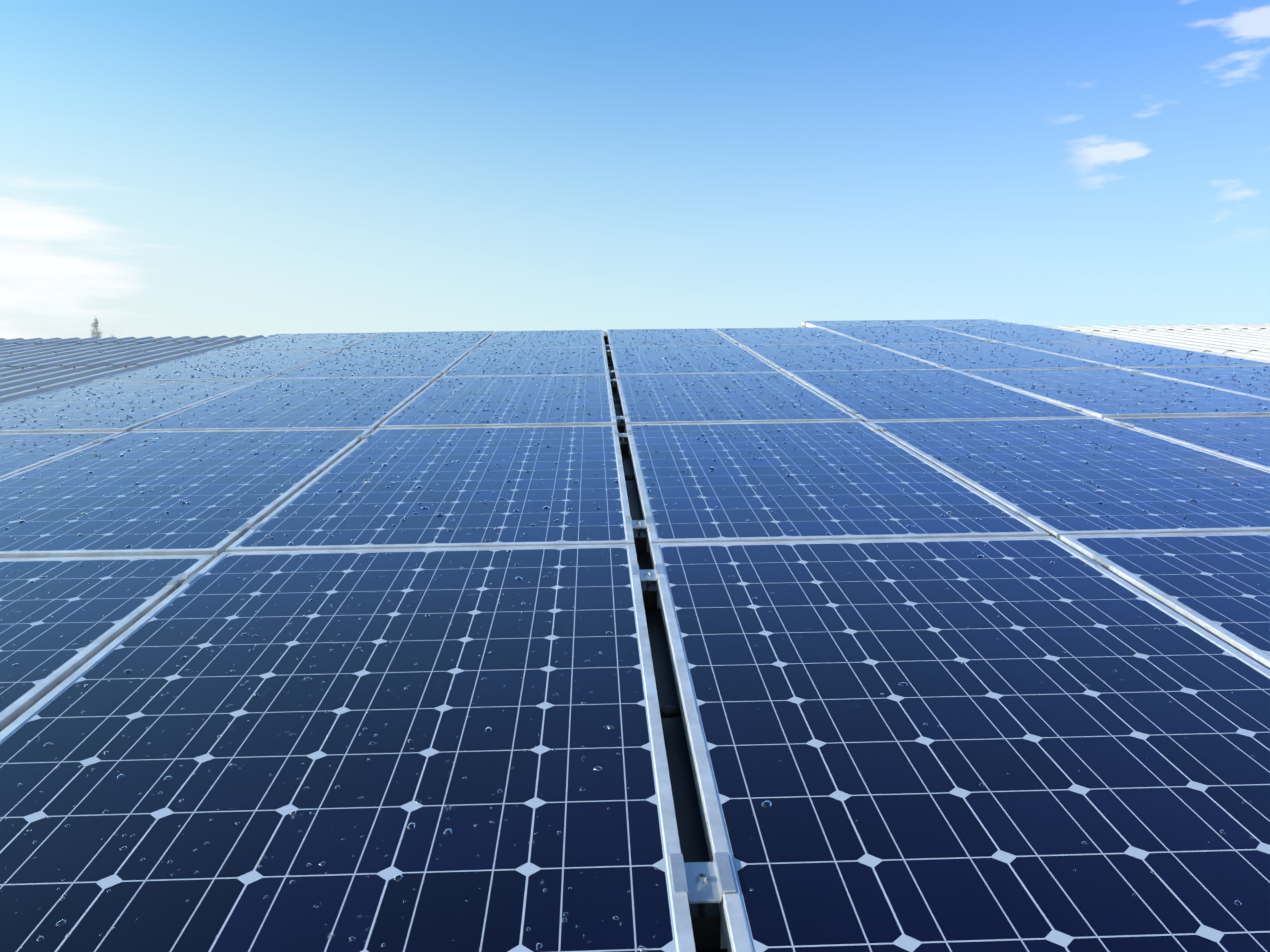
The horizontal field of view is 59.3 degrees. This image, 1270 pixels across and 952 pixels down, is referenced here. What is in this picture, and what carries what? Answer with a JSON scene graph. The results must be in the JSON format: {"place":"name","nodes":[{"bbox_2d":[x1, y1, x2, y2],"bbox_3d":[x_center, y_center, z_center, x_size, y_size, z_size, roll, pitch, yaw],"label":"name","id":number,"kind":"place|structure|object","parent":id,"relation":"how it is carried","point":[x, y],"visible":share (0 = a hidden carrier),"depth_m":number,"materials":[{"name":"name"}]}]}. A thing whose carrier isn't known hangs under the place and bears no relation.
{"place":"outdoors","nodes":[
{"label":"outdoors","id":0,"kind":"place"},
{"bbox_2d":[90,316,114,338],"bbox_3d":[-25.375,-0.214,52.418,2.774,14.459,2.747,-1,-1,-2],"label":"foliage","id":1,"kind":"object","parent":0,"point":[94,325],"depth_m":52.24,"materials":[{"name":"green plant"}]},
{"bbox_2d":[0,0,1269,339],"label":"sky","id":2,"kind":"structure","parent":0,"point":[173,168],"materials":[{"name":"blue"}]},
{"bbox_3d":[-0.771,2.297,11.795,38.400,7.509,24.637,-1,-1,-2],"label":"barn walls","id":3,"kind":"object","parent":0,"visible":0},
{"bbox_2d":[0,323,1269,403],"bbox_3d":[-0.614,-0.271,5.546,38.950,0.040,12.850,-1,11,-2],"label":"roof slope","id":4,"kind":"structure","parent":3,"relation":"on","point":[46,369],"depth_m":9.80,"materials":[{"name":"grey metal"}]},
{"bbox_2d":[0,339,238,387],"bbox_3d":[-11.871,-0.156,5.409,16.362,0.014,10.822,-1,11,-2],"label":"roof screws","id":5,"kind":"object","parent":4,"relation":"on","point":[99,352],"visible":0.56,"depth_m":9.62,"materials":[{"name":"grey"}]},
{"bbox_2d":[605,342,681,717],"bbox_3d":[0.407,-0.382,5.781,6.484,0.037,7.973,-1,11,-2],"label":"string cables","id":6,"kind":"object","parent":4,"relation":"on","point":[670,711],"visible":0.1,"depth_m":1.86,"materials":[{"name":"black plastic"}]},
{"bbox_2d":[604,336,727,951],"bbox_3d":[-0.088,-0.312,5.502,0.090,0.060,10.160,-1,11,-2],"label":"gap between panels","id":7,"kind":"object","parent":4,"relation":"on","point":[706,924],"visible":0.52,"depth_m":1.82,"materials":[{"name":"black"}]},
{"bbox_2d":[607,326,805,948],"bbox_3d":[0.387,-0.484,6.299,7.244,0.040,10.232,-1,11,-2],"label":"mounting rails","id":8,"kind":"object","parent":4,"relation":"on","point":[723,944],"depth_m":2.49,"materials":[{"name":"metal"}]},
{"bbox_2d":[0,319,1269,951],"bbox_3d":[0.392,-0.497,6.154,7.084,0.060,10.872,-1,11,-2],"label":"panel frames","id":9,"kind":"structure","parent":8,"relation":"on","point":[18,713],"depth_m":2.72,"materials":[{"name":"silver metal"}]},
{"bbox_2d":[0,319,1269,951],"bbox_3d":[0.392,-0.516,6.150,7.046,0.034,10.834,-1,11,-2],"label":"solar panels","id":10,"kind":"object","parent":9,"relation":"in","point":[862,835],"visible":0.85,"depth_m":1.97,"materials":[{"name":"blue glass"}]},
{"bbox_2d":[0,320,1269,951],"bbox_3d":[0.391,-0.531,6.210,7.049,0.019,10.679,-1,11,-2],"label":"rain drops","id":11,"kind":"object","parent":10,"relation":"on","point":[448,832],"visible":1,"depth_m":3.82,"materials":[{"name":"clear liquid"}]},
{"bbox_2d":[69,322,1257,907],"bbox_3d":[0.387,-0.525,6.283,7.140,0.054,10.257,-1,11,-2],"label":"panel clamps","id":12,"kind":"object","parent":8,"relation":"attached to","point":[701,884],"visible":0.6,"depth_m":1.31,"materials":[{"name":"metal"}]}
]}

